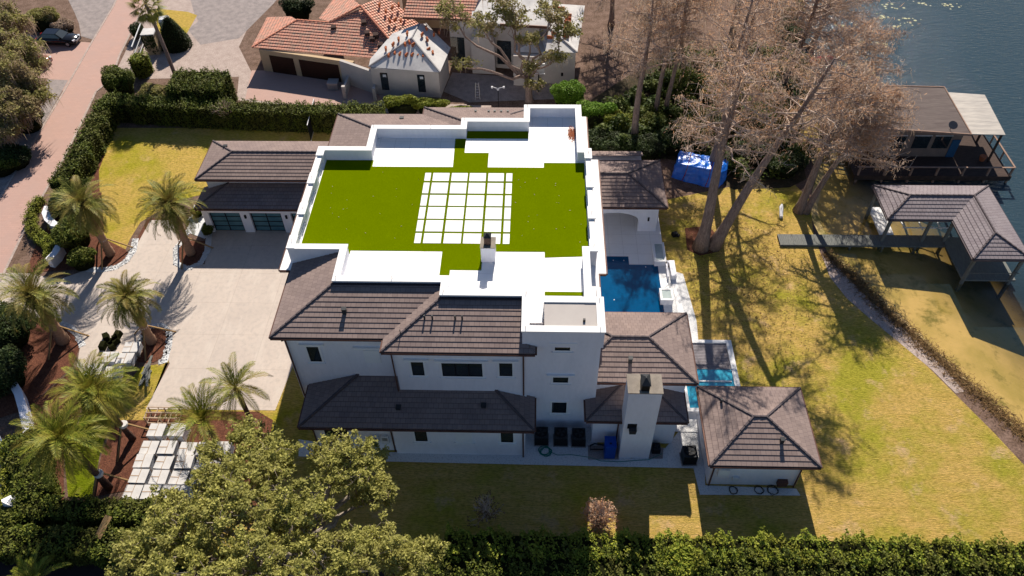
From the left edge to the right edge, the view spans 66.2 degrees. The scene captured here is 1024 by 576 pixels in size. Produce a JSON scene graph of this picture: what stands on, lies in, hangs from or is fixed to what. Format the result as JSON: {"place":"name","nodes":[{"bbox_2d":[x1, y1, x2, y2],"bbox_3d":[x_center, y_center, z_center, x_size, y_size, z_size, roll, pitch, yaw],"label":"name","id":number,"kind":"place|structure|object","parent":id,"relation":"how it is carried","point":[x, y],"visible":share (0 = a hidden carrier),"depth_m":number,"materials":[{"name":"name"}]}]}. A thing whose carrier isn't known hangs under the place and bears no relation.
{"place":"outdoors","nodes":[
{"label":"outdoors","id":0,"kind":"place"},
{"bbox_2d":[27,34,90,89],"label":"parking paving","id":1,"kind":"structure","parent":0,"point":[65,62],"depth_m":91.42,"materials":[{"name":"pink brick"}]},
{"bbox_2d":[35,28,80,46],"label":"parked car","id":2,"kind":"object","parent":1,"relation":"on","point":[56,36],"visible":0.91,"depth_m":92.86,"materials":[{"name":"black paint"}]},
{"bbox_2d":[0,0,142,272],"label":"road","id":3,"kind":"structure","parent":0,"point":[49,147],"depth_m":81.94,"materials":[{"name":"pink brick"}]},
{"bbox_2d":[0,0,144,280],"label":"road kerb","id":4,"kind":"structure","parent":3,"relation":"on","point":[47,187],"depth_m":83.67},
{"bbox_2d":[64,375,127,498],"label":"narrow lawn","id":5,"kind":"structure","parent":0,"point":[83,485],"depth_m":54.03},
{"bbox_2d":[0,220,292,409],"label":"driveway","id":6,"kind":"structure","parent":0,"point":[220,305],"depth_m":64.68,"materials":[{"name":"concrete"}]},
{"bbox_2d":[60,216,211,363],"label":"border stones","id":7,"kind":"object","parent":6,"relation":"on","point":[160,325],"visible":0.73,"depth_m":67.69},
{"bbox_2d":[0,557,399,575],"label":"lane","id":8,"kind":"structure","parent":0,"point":[87,570],"depth_m":49.50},
{"bbox_2d":[10,546,71,575],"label":"date palm","id":9,"kind":"object","parent":8,"relation":"on","point":[29,571],"visible":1,"depth_m":47.53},
{"bbox_2d":[114,361,303,499],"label":"verge lawn","id":10,"kind":"structure","parent":0,"point":[284,415],"depth_m":58.09,"materials":[{"name":"plant"}]},
{"bbox_2d":[99,128,331,248],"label":"front lawn","id":11,"kind":"structure","parent":0,"point":[134,160],"depth_m":78.05,"materials":[{"name":"plant"}]},
{"bbox_2d":[188,0,275,44],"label":"driveway","id":12,"kind":"structure","parent":0,"point":[221,20],"depth_m":97.44,"materials":[{"name":"concrete"}]},
{"bbox_2d":[0,0,1023,530],"bbox_3d":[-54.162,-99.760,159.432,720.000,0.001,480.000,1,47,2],"label":"ground","id":13,"kind":"structure","parent":0,"point":[598,72],"depth_m":88.27,"materials":[{"name":"green plant"}]},
{"bbox_2d":[0,433,16,524],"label":"edge hedge","id":14,"kind":"object","parent":13,"relation":"on","point":[6,484],"visible":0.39,"depth_m":52.87,"materials":[{"name":"green plant"}]},
{"bbox_2d":[10,382,33,430],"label":"boundary wall","id":15,"kind":"structure","parent":13,"relation":"on","point":[22,403],"depth_m":57.24,"materials":[{"name":"white paint"}]},
{"bbox_2d":[0,108,49,194],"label":"gravel verge","id":16,"kind":"structure","parent":13,"relation":"on","point":[26,141],"depth_m":80.53,"materials":[{"name":"gravel"}]},
{"bbox_2d":[0,142,31,170],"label":"shrub","id":17,"kind":"object","parent":16,"relation":"on","point":[9,151],"visible":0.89,"depth_m":76.70,"materials":[{"name":"green plant"}]},
{"bbox_2d":[0,0,62,148],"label":"mossy oak","id":18,"kind":"object","parent":13,"relation":"on","point":[22,60],"visible":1,"depth_m":78.57,"materials":[{"name":"green plant"}]},
{"bbox_2d":[20,195,56,260],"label":"arc hedge","id":19,"kind":"object","parent":13,"relation":"on","point":[47,243],"visible":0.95,"depth_m":70.44,"materials":[{"name":"green plant"}]},
{"bbox_2d":[0,319,78,417],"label":"mulch bed","id":20,"kind":"object","parent":13,"relation":"on","point":[42,372],"visible":0.57,"depth_m":60.77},
{"bbox_2d":[0,343,27,397],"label":"shrub","id":21,"kind":"object","parent":20,"relation":"on","point":[12,368],"visible":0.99,"depth_m":58.43,"materials":[{"name":"green plant"}]},
{"bbox_2d":[0,300,37,351],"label":"shrub","id":22,"kind":"object","parent":20,"relation":"on","point":[20,340],"visible":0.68,"depth_m":60.80,"materials":[{"name":"green plant"}]},
{"bbox_2d":[0,257,79,345],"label":"date palm","id":23,"kind":"object","parent":20,"relation":"on","point":[29,295],"visible":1,"depth_m":57.95,"materials":[{"name":"plant"}]},
{"bbox_2d":[25,6,60,31],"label":"shrub","id":24,"kind":"object","parent":13,"relation":"on","point":[45,16],"visible":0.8,"depth_m":95.14,"materials":[{"name":"green plant"}]},
{"bbox_2d":[30,367,82,499],"bbox_3d":[-33.260,10.455,56.481,4.408,0.001,11.913,-8,47,-6],"label":"mulch bed","id":25,"kind":"object","parent":13,"relation":"on","point":[41,400],"visible":0.14,"depth_m":58.22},
{"bbox_2d":[1,423,64,503],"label":"edge hedge","id":26,"kind":"object","parent":25,"relation":"on","point":[25,483],"visible":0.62,"depth_m":52.38,"materials":[{"name":"green plant"}]},
{"bbox_2d":[27,192,127,272],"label":"mulch bed","id":27,"kind":"object","parent":13,"relation":"on","point":[121,253],"visible":0.36,"depth_m":68.80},
{"bbox_2d":[50,215,90,249],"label":"shrub","id":28,"kind":"object","parent":27,"relation":"on","point":[69,240],"visible":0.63,"depth_m":67.77,"materials":[{"name":"green plant"}]},
{"bbox_2d":[43,175,119,257],"bbox_3d":[-35.526,-5.666,66.032,6.178,8.087,5.979,1,47,2],"label":"date palm","id":29,"kind":"object","parent":27,"relation":"on","point":[85,208],"visible":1,"depth_m":64.34,"materials":[{"name":"plant"}]},
{"bbox_2d":[66,245,96,270],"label":"shrub","id":30,"kind":"object","parent":27,"relation":"on","point":[81,258],"visible":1,"depth_m":67.17,"materials":[{"name":"green plant"}]},
{"bbox_2d":[46,96,121,191],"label":"road hedge","id":31,"kind":"object","parent":13,"relation":"on","point":[88,146],"visible":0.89,"depth_m":76.92,"materials":[{"name":"green plant"}]},
{"bbox_2d":[69,0,114,38],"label":"gravel pad","id":32,"kind":"object","parent":13,"relation":"on","point":[91,15],"visible":1,"depth_m":98.68,"materials":[{"name":"gravel"}]},
{"bbox_2d":[0,520,205,571],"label":"lane hedge","id":33,"kind":"object","parent":13,"relation":"on","point":[76,546],"visible":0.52,"depth_m":49.16,"materials":[{"name":"green plant"}]},
{"bbox_2d":[85,324,134,363],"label":"patio","id":34,"kind":"structure","parent":13,"relation":"on","point":[94,338],"depth_m":62.54,"materials":[{"name":"concrete"}]},
{"bbox_2d":[9,491,224,529],"bbox_3d":[-25.674,14.521,50.929,13.910,2.552,2.253,1,47,2],"label":"hedge","id":35,"kind":"object","parent":13,"relation":"on","point":[43,511],"visible":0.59,"depth_m":50.66,"materials":[{"name":"green plant"}]},
{"bbox_2d":[100,64,134,95],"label":"shrub","id":36,"kind":"object","parent":13,"relation":"on","point":[120,80],"visible":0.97,"depth_m":83.87,"materials":[{"name":"green plant"}]},
{"bbox_2d":[94,420,146,495],"bbox_3d":[-27.541,11.795,55.116,2.593,0.001,6.085,-4,47,-2],"label":"mulch bed","id":37,"kind":"object","parent":13,"relation":"on","point":[122,467],"visible":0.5,"depth_m":55.03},
{"bbox_2d":[9,391,120,491],"bbox_3d":[-27.744,10.723,50.267,5.562,8.650,6.297,-30,53,-24],"label":"date palm","id":38,"kind":"object","parent":37,"relation":"on","point":[62,434],"visible":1,"depth_m":48.10,"materials":[{"name":"plant"}]},
{"bbox_2d":[45,350,138,441],"bbox_3d":[-27.672,7.899,53.104,6.026,8.345,6.060,1,47,2],"label":"date palm","id":39,"kind":"object","parent":37,"relation":"on","point":[92,386],"visible":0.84,"depth_m":51.22,"materials":[{"name":"plant"}]},
{"bbox_2d":[137,325,169,361],"bbox_3d":[-28.397,4.422,61.986,2.528,0.001,3.857,-10,48,-8],"label":"mulch bed","id":40,"kind":"object","parent":13,"relation":"on","point":[156,350],"visible":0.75,"depth_m":61.75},
{"bbox_2d":[96,269,163,345],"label":"date palm","id":41,"kind":"object","parent":40,"relation":"on","point":[127,296],"visible":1,"depth_m":58.00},
{"bbox_2d":[156,8,196,32],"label":"neighbour verge","id":42,"kind":"structure","parent":13,"relation":"on","point":[184,20],"depth_m":97.59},
{"bbox_2d":[178,241,204,265],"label":"mulch bed","id":43,"kind":"object","parent":13,"relation":"on","point":[199,248],"visible":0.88,"depth_m":68.83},
{"bbox_2d":[134,171,207,256],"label":"date palm","id":44,"kind":"object","parent":43,"relation":"on","point":[174,212],"visible":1,"depth_m":64.33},
{"bbox_2d":[164,66,238,101],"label":"hedge","id":45,"kind":"object","parent":13,"relation":"on","point":[209,85],"visible":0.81,"depth_m":81.51,"materials":[{"name":"green plant"}]},
{"bbox_2d":[142,411,272,506],"bbox_3d":[-21.899,11.843,54.958,9.940,0.001,7.760,1,47,2],"label":"mulch bed","id":46,"kind":"object","parent":13,"relation":"on","point":[220,429],"visible":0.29,"depth_m":56.76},
{"bbox_2d":[158,378,248,450],"bbox_3d":[-20.966,9.215,53.772,5.912,5.338,5.386,21,51,19],"label":"date palm","id":47,"kind":"object","parent":46,"relation":"on","point":[200,414],"visible":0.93,"depth_m":52.66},
{"bbox_2d":[198,351,273,426],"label":"date palm","id":48,"kind":"object","parent":46,"relation":"on","point":[230,382],"visible":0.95,"depth_m":53.76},
{"bbox_2d":[99,87,385,134],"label":"hedge","id":49,"kind":"object","parent":13,"relation":"on","point":[160,110],"visible":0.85,"depth_m":80.33,"materials":[{"name":"green plant"}]},
{"bbox_2d":[118,0,423,113],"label":"neighbour drive","id":50,"kind":"structure","parent":13,"relation":"on","point":[222,55],"depth_m":90.99,"materials":[{"name":"concrete"}]},
{"bbox_2d":[126,49,154,79],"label":"gate hedge block","id":51,"kind":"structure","parent":50,"relation":"on","point":[141,66],"depth_m":87.61,"materials":[{"name":"green plant"}]},
{"bbox_2d":[126,0,175,73],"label":"sabal palm","id":52,"kind":"object","parent":50,"relation":"on","point":[149,18],"visible":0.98,"depth_m":82.33,"materials":[{"name":"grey plant"}]},
{"bbox_2d":[140,28,162,54],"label":"gate pillar","id":53,"kind":"structure","parent":50,"relation":"on","point":[150,40],"depth_m":90.59,"materials":[{"name":"beige paint"}]},
{"bbox_2d":[159,15,193,53],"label":"cone shrub","id":54,"kind":"object","parent":50,"relation":"on","point":[176,39],"visible":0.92,"depth_m":91.07,"materials":[{"name":"green plant"}]},
{"bbox_2d":[383,94,420,113],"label":"shrub","id":55,"kind":"object","parent":50,"relation":"on","point":[402,104],"visible":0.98,"depth_m":81.75,"materials":[{"name":"green plant"}]},
{"bbox_2d":[278,0,315,19],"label":"shrub","id":56,"kind":"object","parent":13,"relation":"on","point":[298,9],"visible":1,"depth_m":95.73,"materials":[{"name":"green plant"}]},
{"bbox_2d":[245,70,382,104],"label":"neighbour forecourt","id":57,"kind":"structure","parent":13,"relation":"on","point":[267,86],"depth_m":86.07,"materials":[{"name":"pink brick"}]},
{"bbox_2d":[251,0,584,97],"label":"clay tiled house","id":58,"kind":"structure","parent":13,"relation":"on","point":[367,30],"depth_m":86.04,"materials":[{"name":"tile"}]},
{"bbox_2d":[269,55,296,75],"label":"garage door","id":59,"kind":"structure","parent":58,"relation":"in","point":[283,65],"depth_m":87.65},
{"bbox_2d":[298,59,340,81],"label":"garage door","id":60,"kind":"structure","parent":58,"relation":"in","point":[311,69],"depth_m":86.73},
{"bbox_2d":[194,104,698,457],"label":"white mansion","id":61,"kind":"structure","parent":13,"relation":"on","point":[450,300],"depth_m":53.63,"materials":[{"name":"paint"}]},
{"bbox_2d":[210,213,244,229],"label":"garage door","id":62,"kind":"structure","parent":61,"relation":"in","point":[221,221],"depth_m":70.12,"materials":[{"name":"teal glass"}]},
{"bbox_2d":[250,213,285,230],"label":"garage door","id":63,"kind":"structure","parent":61,"relation":"in","point":[262,221],"depth_m":70.02,"materials":[{"name":"teal glass"}]},
{"bbox_2d":[298,343,325,363],"bbox_3d":[-13.088,4.372,51.959,1.620,2.110,0.200,1,47,2],"label":"window","id":64,"kind":"structure","parent":61,"relation":"in","point":[313,351],"depth_m":51.92,"materials":[{"name":"black glass"}]},
{"bbox_2d":[434,359,487,379],"bbox_3d":[-3.255,5.335,51.235,3.480,1.960,0.200,1,47,2],"label":"window","id":65,"kind":"structure","parent":61,"relation":"in","point":[449,369],"depth_m":51.27,"materials":[{"name":"black glass"}]},
{"bbox_2d":[444,72,559,101],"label":"neighbour yard","id":66,"kind":"structure","parent":13,"relation":"on","point":[460,85],"depth_m":85.73,"materials":[{"name":"grey stone"}]},
{"bbox_2d":[432,0,584,102],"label":"yard oak","id":67,"kind":"object","parent":66,"relation":"on","point":[509,16],"visible":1,"depth_m":78.39,"materials":[{"name":"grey plant"}]},
{"bbox_2d":[299,414,799,495],"bbox_3d":[2.061,11.121,55.127,34.470,0.001,6.980,1,47,2],"label":"gravel bed","id":68,"kind":"object","parent":13,"relation":"on","point":[670,459],"visible":0.7,"depth_m":54.48,"materials":[{"name":"gravel"}]},
{"bbox_2d":[550,78,585,104],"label":"shrub","id":69,"kind":"object","parent":13,"relation":"on","point":[566,92],"visible":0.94,"depth_m":81.44,"materials":[{"name":"green plant"}]},
{"bbox_2d":[591,151,668,230],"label":"pool pavilion","id":70,"kind":"structure","parent":13,"relation":"on","point":[632,183],"depth_m":68.28,"materials":[{"name":"tile"}]},
{"bbox_2d":[603,213,671,311],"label":"pool deck","id":71,"kind":"structure","parent":13,"relation":"on","point":[624,236],"depth_m":68.91,"materials":[{"name":"concrete"}]},
{"bbox_2d":[600,256,663,311],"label":"swimming pool","id":72,"kind":"structure","parent":71,"relation":"in","point":[626,286],"depth_m":65.12,"materials":[{"name":"liquid"}]},
{"bbox_2d":[781,7,924,138],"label":"bare cypress","id":73,"kind":"object","parent":13,"relation":"on","point":[864,36],"visible":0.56,"depth_m":71.54,"materials":[{"name":"brown plant"}]},
{"bbox_2d":[89,185,1023,559],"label":"lawn","id":74,"kind":"structure","parent":0,"point":[909,443],"depth_m":54.10,"materials":[{"name":"plant"}]},
{"bbox_2d":[104,412,450,575],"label":"great oak","id":75,"kind":"object","parent":74,"relation":"on","point":[274,540],"visible":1,"depth_m":43.57,"materials":[{"name":"green plant"}]},
{"bbox_2d":[467,490,505,527],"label":"bare tree","id":76,"kind":"object","parent":74,"relation":"on","point":[486,514],"visible":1,"depth_m":49.95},
{"bbox_2d":[580,496,618,532],"bbox_3d":[5.599,14.404,50.127,2.545,2.806,2.294,1,47,2],"label":"shrub","id":77,"kind":"object","parent":74,"relation":"on","point":[598,516],"visible":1,"depth_m":49.99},
{"bbox_2d":[656,542,707,575],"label":"shrub","id":78,"kind":"object","parent":74,"relation":"on","point":[689,565],"visible":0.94,"depth_m":47.19,"materials":[{"name":"green plant"}]},
{"bbox_2d":[685,340,739,413],"bbox_3d":[14.747,6.585,58.837,4.250,0.420,6.650,1,47,2],"label":"spa","id":79,"kind":"object","parent":74,"relation":"on","point":[715,362],"visible":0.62,"depth_m":59.23,"materials":[{"name":"teal liquid"}]},
{"bbox_2d":[421,521,1023,575],"bbox_3d":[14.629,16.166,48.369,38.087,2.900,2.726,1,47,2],"label":"hedge","id":80,"kind":"object","parent":74,"relation":"on","point":[998,553],"visible":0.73,"depth_m":48.14,"materials":[{"name":"green plant"}]},
{"bbox_2d":[664,26,800,252],"bbox_3d":[16.480,-10.103,61.410,10.376,19.393,11.946,1,47,2],"label":"bare cypress","id":81,"kind":"object","parent":74,"relation":"on","point":[701,243],"visible":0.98,"depth_m":58.04,"materials":[{"name":"brown plant"}]},
{"bbox_2d":[675,182,829,407],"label":"fallen leaves","id":82,"kind":"object","parent":74,"relation":"on","point":[738,281],"visible":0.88,"depth_m":65.48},
{"bbox_2d":[695,385,822,487],"bbox_3d":[16.331,9.834,53.134,7.270,4.300,6.420,1,47,2],"label":"garden cabana","id":83,"kind":"object","parent":74,"relation":"on","point":[755,435],"visible":1,"depth_m":51.75,"materials":[{"name":"tile"}]},
{"bbox_2d":[709,33,890,251],"bbox_3d":[21.563,-10.515,61.998,11.881,19.268,11.184,1,47,2],"label":"bare cypress","id":84,"kind":"object","parent":74,"relation":"on","point":[718,237],"visible":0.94,"depth_m":57.85,"materials":[{"name":"brown plant"}]},
{"bbox_2d":[782,51,904,214],"bbox_3d":[27.893,-12.849,67.129,9.194,14.506,9.562,1,47,2],"label":"bare cypress","id":85,"kind":"object","parent":74,"relation":"on","point":[799,207],"visible":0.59,"depth_m":64.44,"materials":[{"name":"brown plant"}]},
{"bbox_2d":[803,77,926,214],"bbox_3d":[29.144,-12.009,67.079,9.651,13.462,9.304,1,47,2],"label":"bare cypress","id":86,"kind":"object","parent":74,"relation":"on","point":[893,96],"visible":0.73,"depth_m":64.40,"materials":[{"name":"brown plant"}]},
{"bbox_2d":[822,256,963,392],"bbox_3d":[29.437,2.527,62.571,1.819,0.001,15.898,-19,50,-16],"label":"sand strip","id":87,"kind":"object","parent":74,"relation":"on","point":[849,293],"visible":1,"depth_m":62.59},
{"bbox_2d":[668,267,697,339],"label":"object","id":88,"kind":"object","parent":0,"point":[685,299],"visible":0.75,"depth_m":64.03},
{"bbox_2d":[591,47,805,189],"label":"shaded ground","id":89,"kind":"structure","parent":0,"point":[622,86],"depth_m":76.89,"materials":[{"name":"brown plant"}]},
{"bbox_2d":[576,99,617,128],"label":"shrub","id":90,"kind":"object","parent":89,"relation":"on","point":[591,111],"visible":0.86,"depth_m":79.87,"materials":[{"name":"green plant"}]},
{"bbox_2d":[588,127,627,150],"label":"shrub","id":91,"kind":"object","parent":89,"relation":"on","point":[604,141],"visible":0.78,"depth_m":76.84,"materials":[{"name":"green plant"}]},
{"bbox_2d":[613,132,666,159],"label":"shrub","id":92,"kind":"object","parent":89,"relation":"on","point":[643,143],"visible":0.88,"depth_m":76.19,"materials":[{"name":"green plant"}]},
{"bbox_2d":[597,0,714,134],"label":"bare cypress","id":93,"kind":"object","parent":89,"relation":"on","point":[648,20],"visible":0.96,"depth_m":70.44,"materials":[{"name":"brown plant"}]},
{"bbox_2d":[632,0,722,111],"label":"bare cypress","id":94,"kind":"object","parent":89,"relation":"on","point":[659,89],"visible":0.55,"depth_m":73.66,"materials":[{"name":"brown plant"}]},
{"bbox_2d":[655,124,700,156],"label":"shrub","id":95,"kind":"object","parent":89,"relation":"on","point":[672,149],"visible":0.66,"depth_m":76.71,"materials":[{"name":"green plant"}]},
{"bbox_2d":[643,0,726,110],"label":"bare cypress","id":96,"kind":"object","parent":89,"relation":"on","point":[669,91],"visible":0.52,"depth_m":74.16,"materials":[{"name":"brown plant"}]},
{"bbox_2d":[670,66,713,107],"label":"shrub","id":97,"kind":"object","parent":89,"relation":"on","point":[680,88],"visible":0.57,"depth_m":82.20,"materials":[{"name":"green plant"}]},
{"bbox_2d":[593,38,801,180],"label":"undergrowth","id":98,"kind":"object","parent":89,"relation":"on","point":[625,103],"visible":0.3,"depth_m":80.90,"materials":[{"name":"green plant"}]},
{"bbox_2d":[679,107,720,142],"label":"shrub","id":99,"kind":"object","parent":89,"relation":"on","point":[691,116],"visible":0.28,"depth_m":77.94,"materials":[{"name":"green plant"}]},
{"bbox_2d":[672,151,728,186],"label":"tarp cover","id":100,"kind":"object","parent":89,"relation":"on","point":[697,169],"visible":0.82,"depth_m":74.10,"materials":[{"name":"blue plastic"}]},
{"bbox_2d":[663,0,804,161],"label":"bare cypress","id":101,"kind":"object","parent":89,"relation":"on","point":[742,35],"visible":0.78,"depth_m":65.27,"materials":[{"name":"brown plant"}]},
{"bbox_2d":[693,0,808,117],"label":"bare cypress","id":102,"kind":"object","parent":89,"relation":"on","point":[755,15],"visible":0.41,"depth_m":69.57,"materials":[{"name":"brown plant"}]},
{"bbox_2d":[733,135,789,166],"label":"shrub","id":103,"kind":"object","parent":89,"relation":"on","point":[782,147],"visible":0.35,"depth_m":75.47,"materials":[{"name":"green plant"}]},
{"bbox_2d":[766,149,809,178],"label":"shrub","id":104,"kind":"object","parent":89,"relation":"on","point":[796,163],"visible":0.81,"depth_m":74.16,"materials":[{"name":"green plant"}]},
{"bbox_2d":[749,0,903,87],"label":"bare cypress","id":105,"kind":"object","parent":89,"relation":"on","point":[814,15],"visible":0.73,"depth_m":77.38,"materials":[{"name":"brown plant"}]},
{"bbox_2d":[789,47,1023,439],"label":"lake bed","id":106,"kind":"object","parent":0,"point":[975,329],"visible":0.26,"depth_m":65.64,"materials":[{"name":"sand"}]},
{"bbox_2d":[818,248,1023,442],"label":"shore reeds","id":107,"kind":"object","parent":106,"relation":"on","point":[923,343],"visible":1,"depth_m":60.46,"materials":[{"name":"plant"}]},
{"bbox_2d":[793,0,1023,313],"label":"water","id":108,"kind":"structure","parent":0,"point":[972,46],"depth_m":88.68,"materials":[{"name":"blue liquid"}]},
{"bbox_2d":[796,0,880,52],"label":"bare cypress","id":109,"kind":"object","parent":108,"relation":"in","point":[827,15],"visible":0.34,"depth_m":84.77,"materials":[{"name":"brown plant"}]},
{"bbox_2d":[777,234,944,253],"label":"dock","id":110,"kind":"object","parent":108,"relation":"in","point":[850,241],"visible":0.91,"depth_m":68.43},
{"bbox_2d":[832,85,1015,184],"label":"old boathouse","id":111,"kind":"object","parent":108,"relation":"in","point":[949,141],"visible":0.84,"depth_m":74.66,"materials":[{"name":"wood"}]},
{"bbox_2d":[864,184,1023,298],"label":"boathouse","id":112,"kind":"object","parent":108,"relation":"in","point":[987,244],"visible":0.98,"depth_m":66.25,"materials":[{"name":"tile"}]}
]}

